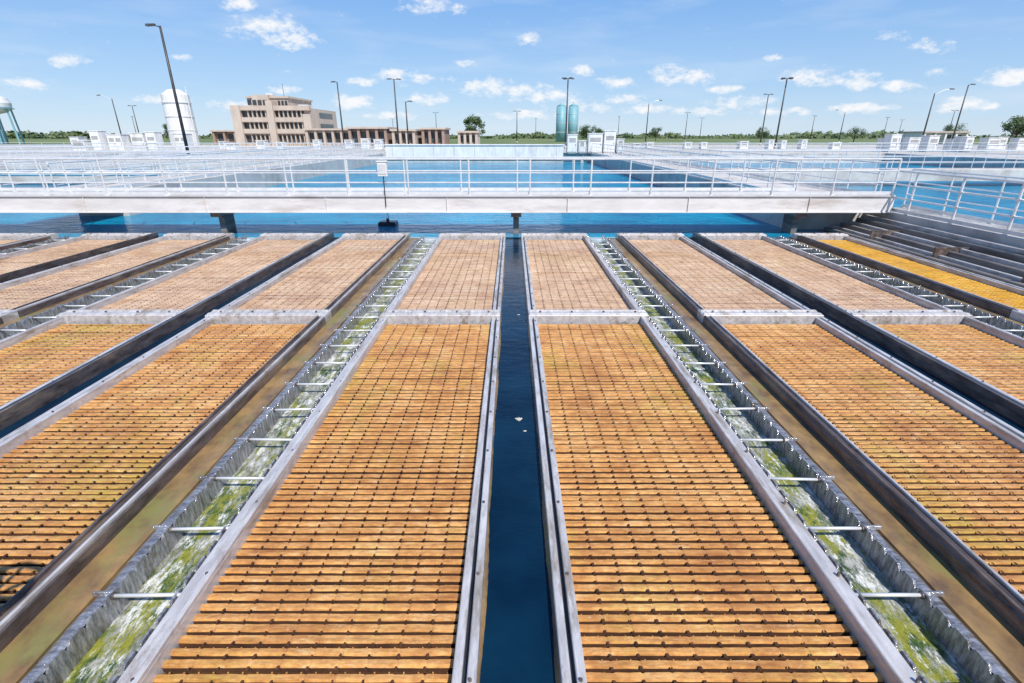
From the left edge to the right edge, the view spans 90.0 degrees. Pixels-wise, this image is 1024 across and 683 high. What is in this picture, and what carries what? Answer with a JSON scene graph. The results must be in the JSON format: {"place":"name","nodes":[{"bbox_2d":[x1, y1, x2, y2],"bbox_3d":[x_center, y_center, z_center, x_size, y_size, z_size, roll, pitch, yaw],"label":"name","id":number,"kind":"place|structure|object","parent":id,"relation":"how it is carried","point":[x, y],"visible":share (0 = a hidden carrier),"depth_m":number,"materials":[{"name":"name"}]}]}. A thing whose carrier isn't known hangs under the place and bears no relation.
{"place":"outdoors","nodes":[
{"label":"outdoors","id":0,"kind":"place"},
{"bbox_2d":[0,96,25,143],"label":"water tower","id":1,"kind":"structure","parent":0,"point":[5,105],"depth_m":138.63,"materials":[{"name":"metal"}]},
{"bbox_2d":[212,132,235,144],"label":"walls","id":2,"kind":"structure","parent":0,"point":[216,139],"depth_m":130.54,"materials":[{"name":"concrete"}]},
{"bbox_2d":[230,95,336,145],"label":"walls","id":3,"kind":"structure","parent":0,"point":[312,119],"depth_m":110.73,"materials":[{"name":"beige concrete"}]},
{"bbox_2d":[239,96,312,133],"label":"floor bands","id":4,"kind":"object","parent":3,"relation":"on","point":[277,119],"visible":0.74,"depth_m":110.04,"materials":[{"name":"beige concrete"}]},
{"bbox_2d":[242,100,333,141],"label":"windows","id":5,"kind":"structure","parent":3,"relation":"attached to","point":[321,115],"depth_m":111.22,"materials":[{"name":"black glass"}]},
{"bbox_2d":[305,130,347,145],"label":"walls","id":6,"kind":"structure","parent":0,"point":[324,132],"depth_m":107.14,"materials":[{"name":"beige concrete"}]},
{"bbox_2d":[309,133,348,141],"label":"windows","id":7,"kind":"structure","parent":6,"relation":"attached to","point":[329,137],"depth_m":107.70,"materials":[{"name":"black glass"}]},
{"bbox_2d":[348,129,392,146],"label":"walls","id":8,"kind":"structure","parent":0,"point":[388,135],"depth_m":100.60,"materials":[{"name":"concrete"}]},
{"bbox_2d":[352,132,384,142],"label":"windows","id":9,"kind":"structure","parent":8,"relation":"attached to","point":[363,135],"depth_m":101.12,"materials":[{"name":"black glass"}]},
{"bbox_2d":[346,127,396,128],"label":"roof","id":10,"kind":"structure","parent":8,"relation":"on","point":[371,127],"depth_m":99.44,"materials":[{"name":"beige concrete"}]},
{"bbox_2d":[392,131,421,143],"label":"walls","id":11,"kind":"structure","parent":0,"point":[417,137],"depth_m":100.81,"materials":[{"name":"beige concrete"}]},
{"bbox_2d":[421,129,449,143],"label":"walls","id":12,"kind":"structure","parent":0,"point":[445,137],"depth_m":102.47,"materials":[{"name":"concrete"}]},
{"bbox_2d":[425,132,441,142],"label":"windows","id":13,"kind":"structure","parent":12,"relation":"attached to","point":[433,137],"depth_m":103.05,"materials":[{"name":"black glass"}]},
{"bbox_2d":[458,133,479,143],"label":"walls","id":14,"kind":"structure","parent":0,"point":[477,137],"depth_m":104.39,"materials":[{"name":"beige concrete"}]},
{"bbox_2d":[0,162,1023,236],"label":"basin water","id":15,"kind":"structure","parent":0,"point":[412,224],"depth_m":19.94,"materials":[{"name":"liquid"}]},
{"bbox_2d":[0,235,70,254],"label":"effluent launder","id":16,"kind":"object","parent":15,"relation":"in","point":[10,250],"visible":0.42,"depth_m":14.54,"materials":[{"name":"metal"}]},
{"bbox_2d":[0,153,120,169],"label":"concrete walkway","id":17,"kind":"structure","parent":15,"relation":"in","point":[75,156],"depth_m":55.66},
{"bbox_2d":[0,143,117,156],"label":"handrail","id":18,"kind":"object","parent":17,"relation":"on","point":[51,148],"visible":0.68,"depth_m":51.07,"materials":[{"name":"metal"}]},
{"bbox_2d":[0,160,297,168],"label":"concrete walkway","id":19,"kind":"structure","parent":17,"relation":"attached to","point":[229,163],"depth_m":42.64,"materials":[{"name":"concrete"}]},
{"bbox_2d":[0,146,305,160],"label":"handrail","id":20,"kind":"object","parent":19,"relation":"on","point":[146,146],"visible":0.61,"depth_m":42.15,"materials":[{"name":"metal"}]},
{"bbox_2d":[0,176,173,184],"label":"concrete walkway","id":21,"kind":"structure","parent":15,"relation":"in","point":[20,178],"depth_m":28.68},
{"bbox_2d":[0,152,205,169],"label":"handrail","id":22,"kind":"object","parent":21,"relation":"on","point":[57,165],"visible":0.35,"depth_m":28.30,"materials":[{"name":"metal"}]},
{"bbox_2d":[0,151,220,169],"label":"handrail","id":23,"kind":"object","parent":21,"relation":"on","point":[82,163],"visible":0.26,"depth_m":29.94,"materials":[{"name":"metal"}]},
{"bbox_2d":[0,235,259,339],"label":"effluent launder","id":24,"kind":"object","parent":15,"relation":"in","point":[19,325],"visible":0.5,"depth_m":10.34,"materials":[{"name":"metal"}]},
{"bbox_2d":[0,235,438,682],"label":"effluent launder","id":25,"kind":"object","parent":15,"relation":"in","point":[98,618],"visible":0.81,"depth_m":4.15,"materials":[{"name":"metal"}]},
{"bbox_2d":[78,153,384,215],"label":"concrete walkway","id":26,"kind":"structure","parent":15,"relation":"in","point":[334,165],"depth_m":30.18,"materials":[{"name":"concrete"}]},
{"bbox_2d":[0,174,188,175],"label":"white pipe","id":27,"kind":"object","parent":26,"relation":"attached to","point":[77,174],"depth_m":27.88,"materials":[{"name":"paint"}]},
{"bbox_2d":[0,143,367,187],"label":"handrail","id":28,"kind":"object","parent":26,"relation":"on","point":[137,179],"visible":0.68,"depth_m":24.96,"materials":[{"name":"metal"}]},
{"bbox_2d":[47,143,382,187],"bbox_3d":[-15.100,-13.925,38.268,0.120,1.094,46.320,0,22,0],"label":"handrail","id":29,"kind":"object","parent":26,"relation":"on","point":[182,178],"visible":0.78,"depth_m":24.79,"materials":[{"name":"metal"}]},
{"bbox_2d":[376,161,397,225],"bbox_3d":[-4.201,-4.744,16.680,0.667,2.260,2.612,-3,22,-8],"label":"level sensor","id":30,"kind":"object","parent":15,"relation":"on","point":[382,169],"visible":0.98,"depth_m":15.30,"materials":[{"name":"white paint"}]},
{"bbox_2d":[0,195,896,237],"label":"walkway bridge","id":31,"kind":"structure","parent":15,"relation":"in","point":[224,208],"depth_m":15.72,"materials":[{"name":"paint"}]},
{"bbox_2d":[0,157,803,190],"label":"handrail","id":32,"kind":"object","parent":31,"relation":"on","point":[397,189],"visible":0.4,"depth_m":16.55,"materials":[{"name":"metal"}]},
{"bbox_2d":[0,158,902,195],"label":"handrail","id":33,"kind":"object","parent":31,"relation":"on","point":[45,192],"visible":1,"depth_m":15.47,"materials":[{"name":"metal"}]},
{"bbox_2d":[121,152,889,161],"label":"concrete walkway","id":34,"kind":"structure","parent":15,"relation":"in","point":[565,154],"depth_m":60.23,"materials":[{"name":"concrete"}]},
{"bbox_2d":[127,143,382,152],"bbox_3d":[-30.100,-22.672,60.025,29.920,1.094,0.120,0,22,0],"label":"handrail","id":35,"kind":"object","parent":34,"relation":"on","point":[257,143],"visible":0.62,"depth_m":59.93,"materials":[{"name":"metal"}]},
{"bbox_2d":[566,134,577,152],"bbox_3d":[6.950,-22.999,59.517,1.220,2.080,1.320,0,22,0],"label":"equipment cabinet","id":36,"kind":"object","parent":34,"relation":"on","point":[571,146],"visible":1,"depth_m":58.97,"materials":[{"name":"metal"}]},
{"bbox_2d":[577,140,585,152],"bbox_3d":[8.100,-22.674,59.647,0.920,1.380,1.320,0,22,0],"label":"equipment cabinet","id":37,"kind":"object","parent":34,"relation":"on","point":[581,147],"visible":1,"depth_m":59.13,"materials":[{"name":"metal"}]},
{"bbox_2d":[577,143,896,152],"bbox_3d":[25.750,-22.672,60.025,38.620,1.094,0.120,0,22,0],"label":"handrail","id":38,"kind":"object","parent":34,"relation":"on","point":[640,146],"visible":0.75,"depth_m":59.94,"materials":[{"name":"metal"}]},
{"bbox_2d":[0,232,1023,430],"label":"rubber baffle","id":39,"kind":"object","parent":15,"relation":"in","point":[35,400],"visible":0.61,"depth_m":7.79,"materials":[{"name":"rubber"}]},
{"bbox_2d":[590,153,864,239],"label":"concrete walkway","id":40,"kind":"structure","parent":15,"relation":"in","point":[816,220],"depth_m":23.93,"materials":[{"name":"concrete"}]},
{"bbox_2d":[587,133,603,152],"bbox_3d":[9.600,-23.045,59.498,1.720,2.180,1.320,0,22,0],"label":"equipment cabinet","id":41,"kind":"object","parent":40,"relation":"on","point":[596,138],"visible":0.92,"depth_m":58.90,"materials":[{"name":"metal"}]},
{"bbox_2d":[602,130,616,152],"bbox_3d":[11.250,-23.184,59.442,1.420,2.480,1.320,0,22,0],"label":"equipment cabinet","id":42,"kind":"object","parent":40,"relation":"on","point":[609,138],"visible":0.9,"depth_m":58.83,"materials":[{"name":"metal"}]},
{"bbox_2d":[592,143,798,187],"bbox_3d":[9.300,-13.925,38.268,0.120,1.094,46.320,0,22,0],"label":"handrail","id":43,"kind":"object","parent":40,"relation":"on","point":[722,180],"visible":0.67,"depth_m":24.98,"materials":[{"name":"metal"}]},
{"bbox_2d":[617,143,887,190],"bbox_3d":[12.200,-13.925,38.268,0.120,1.094,46.320,0,22,0],"label":"handrail","id":44,"kind":"object","parent":40,"relation":"on","point":[811,184],"visible":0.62,"depth_m":23.02,"materials":[{"name":"metal"}]},
{"bbox_2d":[720,168,1023,180],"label":"concrete walkway","id":45,"kind":"structure","parent":40,"relation":"attached to","point":[903,176],"depth_m":31.49,"materials":[{"name":"concrete"}]},
{"bbox_2d":[708,151,1023,167],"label":"handrail","id":46,"kind":"object","parent":45,"relation":"on","point":[885,161],"visible":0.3,"depth_m":32.56,"materials":[{"name":"metal"}]},
{"bbox_2d":[716,150,1023,168],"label":"handrail","id":47,"kind":"object","parent":45,"relation":"on","point":[844,162],"visible":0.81,"depth_m":31.14,"materials":[{"name":"metal"}]},
{"bbox_2d":[588,235,1023,682],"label":"effluent launder","id":48,"kind":"object","parent":15,"relation":"in","point":[936,617],"visible":0.79,"depth_m":4.18,"materials":[{"name":"metal"}]},
{"bbox_2d":[698,233,950,309],"bbox_3d":[6.742,-1.821,12.405,2.025,0.325,7.522,0,22,0],"label":"tube settler module","id":49,"kind":"object","parent":15,"relation":"on","point":[840,287],"visible":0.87,"depth_m":11.40,"materials":[{"name":"beige plastic"}]},
{"bbox_2d":[772,236,1023,336],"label":"effluent launder","id":50,"kind":"object","parent":15,"relation":"in","point":[1009,325],"visible":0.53,"depth_m":10.42,"materials":[{"name":"metal"}]},
{"bbox_2d":[792,233,1023,317],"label":"tube settler module","id":51,"kind":"object","parent":15,"relation":"on","point":[996,296],"visible":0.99,"depth_m":11.64,"materials":[{"name":"yellow plastic"}]},
{"bbox_2d":[824,215,1023,287],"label":"stepped channel wall","id":52,"kind":"structure","parent":15,"relation":"in","point":[999,262],"depth_m":12.93,"materials":[{"name":"concrete"}]},
{"bbox_2d":[864,207,1023,248],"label":"concrete walkway","id":53,"kind":"structure","parent":15,"relation":"in","point":[1000,238],"depth_m":13.69,"materials":[{"name":"concrete"}]},
{"bbox_2d":[874,168,1023,237],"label":"handrail","id":54,"kind":"object","parent":53,"relation":"on","point":[1007,231],"visible":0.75,"depth_m":13.44,"materials":[{"name":"metal"}]},
{"bbox_2d":[900,169,1023,228],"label":"handrail","id":55,"kind":"object","parent":53,"relation":"on","point":[988,221],"visible":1,"depth_m":14.46,"materials":[{"name":"metal"}]},
{"bbox_2d":[1009,310,1023,322],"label":"tube settler module","id":56,"kind":"object","parent":15,"relation":"in","point":[1017,315],"visible":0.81,"depth_m":8.79,"materials":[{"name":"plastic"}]},
{"bbox_2d":[0,237,1023,682],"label":"channel water","id":57,"kind":"structure","parent":0,"point":[518,639],"depth_m":4.51,"materials":[{"name":"liquid"}]},
{"bbox_2d":[0,310,19,324],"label":"tube settler module","id":58,"kind":"object","parent":57,"relation":"on","point":[6,316],"visible":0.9,"depth_m":8.76,"materials":[{"name":"grey plastic"}]},
{"bbox_2d":[0,233,58,250],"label":"tube settler module","id":59,"kind":"object","parent":57,"relation":"on","point":[10,240],"visible":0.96,"depth_m":15.48,"materials":[{"name":"brown plastic"}]},
{"bbox_2d":[0,233,150,273],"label":"tube settler module","id":60,"kind":"object","parent":57,"relation":"on","point":[19,259],"visible":0.62,"depth_m":14.08,"materials":[{"name":"brown plastic"}]},
{"bbox_2d":[0,310,184,408],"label":"tube settler module","id":61,"kind":"object","parent":57,"relation":"on","point":[32,359],"visible":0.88,"depth_m":7.75,"materials":[{"name":"brown plastic"}]},
{"bbox_2d":[0,233,234,316],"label":"tube settler module","id":62,"kind":"object","parent":57,"relation":"on","point":[30,294],"visible":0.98,"depth_m":11.78,"materials":[{"name":"brown plastic"}]},
{"bbox_2d":[0,310,331,652],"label":"tube settler module","id":63,"kind":"object","parent":57,"relation":"on","point":[89,474],"visible":1,"depth_m":5.26,"materials":[{"name":"brown plastic"}]},
{"bbox_2d":[77,233,328,309],"bbox_3d":[-6.662,-1.821,12.405,2.025,0.325,7.522,0,22,0],"label":"tube settler module","id":64,"kind":"object","parent":57,"relation":"on","point":[188,286],"visible":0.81,"depth_m":11.40,"materials":[{"name":"brown plastic"}]},
{"bbox_2d":[116,310,499,682],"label":"tube settler module","id":65,"kind":"object","parent":57,"relation":"on","point":[350,546],"visible":1,"depth_m":3.97,"materials":[{"name":"brown plastic"}]},
{"bbox_2d":[219,233,410,316],"bbox_3d":[-4.157,-1.821,12.405,2.025,0.325,7.522,0,22,0],"label":"tube settler module","id":66,"kind":"object","parent":57,"relation":"on","point":[335,276],"visible":0.91,"depth_m":11.34,"materials":[{"name":"brown plastic"}]},
{"bbox_2d":[386,233,504,315],"bbox_3d":[-1.212,-1.821,12.405,2.025,0.325,7.522,0,22,0],"label":"tube settler module","id":67,"kind":"object","parent":57,"relation":"on","point":[458,271],"visible":0.94,"depth_m":11.40,"materials":[{"name":"brown plastic"}]},
{"bbox_2d":[477,239,560,682],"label":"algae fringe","id":68,"kind":"object","parent":57,"relation":"on","point":[556,659],"visible":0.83,"depth_m":3.93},
{"bbox_2d":[521,233,641,309],"bbox_3d":[1.292,-1.821,12.405,2.025,0.325,7.522,0,22,0],"label":"tube settler module","id":69,"kind":"object","parent":57,"relation":"on","point":[568,271],"visible":0.93,"depth_m":11.41,"materials":[{"name":"beige plastic"}]},
{"bbox_2d":[616,233,810,317],"bbox_3d":[4.237,-1.821,12.405,2.025,0.325,7.522,0,22,0],"label":"tube settler module","id":70,"kind":"object","parent":57,"relation":"on","point":[692,277],"visible":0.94,"depth_m":11.34,"materials":[{"name":"beige plastic"}]},
{"bbox_2d":[528,310,921,682],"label":"tube settler module","id":71,"kind":"object","parent":57,"relation":"on","point":[684,546],"visible":1,"depth_m":3.96,"materials":[{"name":"orange plastic"}]},
{"bbox_2d":[697,310,1023,639],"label":"tube settler module","id":72,"kind":"object","parent":57,"relation":"on","point":[936,468],"visible":1,"depth_m":5.35,"materials":[{"name":"orange plastic"}]},
{"bbox_2d":[844,310,1023,404],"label":"tube settler module","id":73,"kind":"object","parent":57,"relation":"on","point":[986,354],"visible":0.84,"depth_m":7.82,"materials":[{"name":"orange plastic"}]},
{"bbox_2d":[0,136,1023,157],"bbox_3d":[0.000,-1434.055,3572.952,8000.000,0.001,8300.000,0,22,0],"label":"ground","id":74,"kind":"structure","parent":0,"point":[33,142],"depth_m":117.98,"materials":[{"name":"concrete"}]},
{"bbox_2d":[70,140,93,150],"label":"equipment cabinet","id":75,"kind":"object","parent":74,"relation":"on","point":[80,142],"visible":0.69,"depth_m":70.41,"materials":[{"name":"metal"}]},
{"bbox_2d":[87,130,109,150],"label":"equipment cabinet","id":76,"kind":"object","parent":74,"relation":"on","point":[97,136],"visible":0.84,"depth_m":70.86,"materials":[{"name":"metal"}]},
{"bbox_2d":[105,134,131,150],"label":"equipment cabinet","id":77,"kind":"object","parent":74,"relation":"on","point":[121,139],"visible":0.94,"depth_m":71.81,"materials":[{"name":"metal"}]},
{"bbox_2d":[130,133,148,150],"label":"equipment cabinet","id":78,"kind":"object","parent":74,"relation":"on","point":[138,137],"visible":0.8,"depth_m":70.08,"materials":[{"name":"metal"}]},
{"bbox_2d":[145,132,165,150],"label":"equipment cabinet","id":79,"kind":"object","parent":74,"relation":"on","point":[154,137],"visible":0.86,"depth_m":70.11,"materials":[{"name":"metal"}]},
{"bbox_2d":[145,23,191,156],"bbox_3d":[-30.140,-21.739,45.150,1.420,10.860,0.541,0,22,0],"label":"street lamp","id":80,"kind":"object","parent":74,"relation":"on","point":[174,93],"visible":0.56,"depth_m":44.91,"materials":[{"name":"metal"}]},
{"bbox_2d":[160,87,199,144],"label":"white silo","id":81,"kind":"object","parent":74,"relation":"on","point":[171,113],"visible":0.81,"depth_m":119.73,"materials":[{"name":"paint"}]},
{"bbox_2d":[161,87,197,144],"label":"ladder","id":82,"kind":"structure","parent":81,"relation":"attached to","point":[194,130],"depth_m":120.21,"materials":[{"name":"grey metal"}]},
{"bbox_2d":[172,133,194,150],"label":"equipment cabinet","id":83,"kind":"object","parent":74,"relation":"on","point":[177,137],"visible":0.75,"depth_m":73.27,"materials":[{"name":"metal"}]},
{"bbox_2d":[387,78,400,143],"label":"street lamp","id":84,"kind":"object","parent":74,"relation":"on","point":[395,107],"visible":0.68,"depth_m":86.45,"materials":[{"name":"metal"}]},
{"bbox_2d":[383,144,564,156],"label":"white wall","id":85,"kind":"structure","parent":74,"relation":"on","point":[473,150],"depth_m":59.89,"materials":[{"name":"paint"}]},
{"bbox_2d":[463,114,485,134],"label":"tree","id":86,"kind":"object","parent":74,"relation":"on","point":[476,121],"visible":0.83,"depth_m":137.68,"materials":[{"name":"green plant"}]},
{"bbox_2d":[3,129,1023,138],"bbox_3d":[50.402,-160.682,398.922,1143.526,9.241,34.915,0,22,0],"label":"distant tree line","id":87,"kind":"object","parent":74,"relation":"on","point":[11,134],"visible":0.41,"depth_m":390.01,"materials":[{"name":"plant"}]},
{"bbox_2d":[556,102,565,141],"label":"storage silo","id":88,"kind":"object","parent":74,"relation":"on","point":[560,121],"visible":0.86,"depth_m":182.75,"materials":[{"name":"teal paint"}]},
{"bbox_2d":[562,77,573,148],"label":"street lamp","id":89,"kind":"object","parent":74,"relation":"on","point":[563,78],"visible":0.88,"depth_m":86.54,"materials":[{"name":"metal"}]},
{"bbox_2d":[568,102,579,133],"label":"storage silo","id":90,"kind":"object","parent":74,"relation":"on","point":[573,123],"visible":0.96,"depth_m":182.36,"materials":[{"name":"teal paint"}]},
{"bbox_2d":[579,124,597,137],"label":"tree","id":91,"kind":"object","parent":74,"relation":"on","point":[584,131],"visible":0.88,"depth_m":184.93,"materials":[{"name":"green plant"}]},
{"bbox_2d":[648,127,662,140],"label":"tree","id":92,"kind":"object","parent":74,"relation":"on","point":[654,133],"visible":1,"depth_m":213.03,"materials":[{"name":"green plant"}]},
{"bbox_2d":[755,126,769,137],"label":"tree","id":93,"kind":"object","parent":74,"relation":"on","point":[765,132],"visible":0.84,"depth_m":193.34,"materials":[{"name":"green plant"}]},
{"bbox_2d":[773,77,793,148],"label":"street lamp","id":94,"kind":"object","parent":74,"relation":"on","point":[781,110],"visible":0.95,"depth_m":86.60,"materials":[{"name":"metal"}]},
{"bbox_2d":[841,126,866,141],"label":"tree","id":95,"kind":"object","parent":74,"relation":"on","point":[855,130],"visible":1,"depth_m":174.67,"materials":[{"name":"green plant"}]},
{"bbox_2d":[882,134,900,151],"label":"equipment cabinet","id":96,"kind":"object","parent":74,"relation":"on","point":[891,138],"visible":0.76,"depth_m":70.53,"materials":[{"name":"metal"}]},
{"bbox_2d":[900,137,921,149],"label":"equipment cabinet","id":97,"kind":"object","parent":74,"relation":"on","point":[911,142],"visible":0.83,"depth_m":76.50,"materials":[{"name":"metal"}]},
{"bbox_2d":[918,135,940,151],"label":"equipment cabinet","id":98,"kind":"object","parent":74,"relation":"on","point":[930,141],"visible":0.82,"depth_m":70.38,"materials":[{"name":"metal"}]},
{"bbox_2d":[884,153,1023,167],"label":"concrete walkway","id":99,"kind":"structure","parent":74,"relation":"on","point":[987,165],"depth_m":50.23,"materials":[{"name":"concrete"}]},
{"bbox_2d":[888,143,1023,158],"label":"handrail","id":100,"kind":"object","parent":99,"relation":"on","point":[957,148],"visible":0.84,"depth_m":50.61,"materials":[{"name":"metal"}]},
{"bbox_2d":[942,122,968,135],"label":"tree","id":101,"kind":"object","parent":74,"relation":"on","point":[946,128],"visible":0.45,"depth_m":184.77,"materials":[{"name":"green plant"}]},
{"bbox_2d":[955,136,975,151],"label":"equipment cabinet","id":102,"kind":"object","parent":74,"relation":"on","point":[964,141],"visible":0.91,"depth_m":70.67,"materials":[{"name":"metal"}]},
{"bbox_2d":[977,138,1000,151],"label":"equipment cabinet","id":103,"kind":"object","parent":74,"relation":"on","point":[990,141],"visible":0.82,"depth_m":72.60,"materials":[{"name":"metal"}]},
{"bbox_2d":[1001,115,1023,137],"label":"tree","id":104,"kind":"object","parent":74,"relation":"on","point":[1018,129],"visible":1,"depth_m":138.34,"materials":[{"name":"green plant"}]},
{"bbox_2d":[1006,138,1023,149],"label":"equipment cabinet","id":105,"kind":"object","parent":74,"relation":"on","point":[1015,143],"visible":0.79,"depth_m":73.55,"materials":[{"name":"metal"}]},
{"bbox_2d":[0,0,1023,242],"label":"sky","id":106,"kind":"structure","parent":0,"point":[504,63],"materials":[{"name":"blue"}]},
{"bbox_2d":[900,133,968,143],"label":"walls","id":107,"kind":"structure","parent":0,"point":[943,138],"depth_m":140.03,"materials":[{"name":"white paint"}]},
{"bbox_2d":[900,131,970,132],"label":"roof","id":108,"kind":"structure","parent":107,"relation":"on","point":[936,132],"depth_m":138.60,"materials":[{"name":"beige concrete"}]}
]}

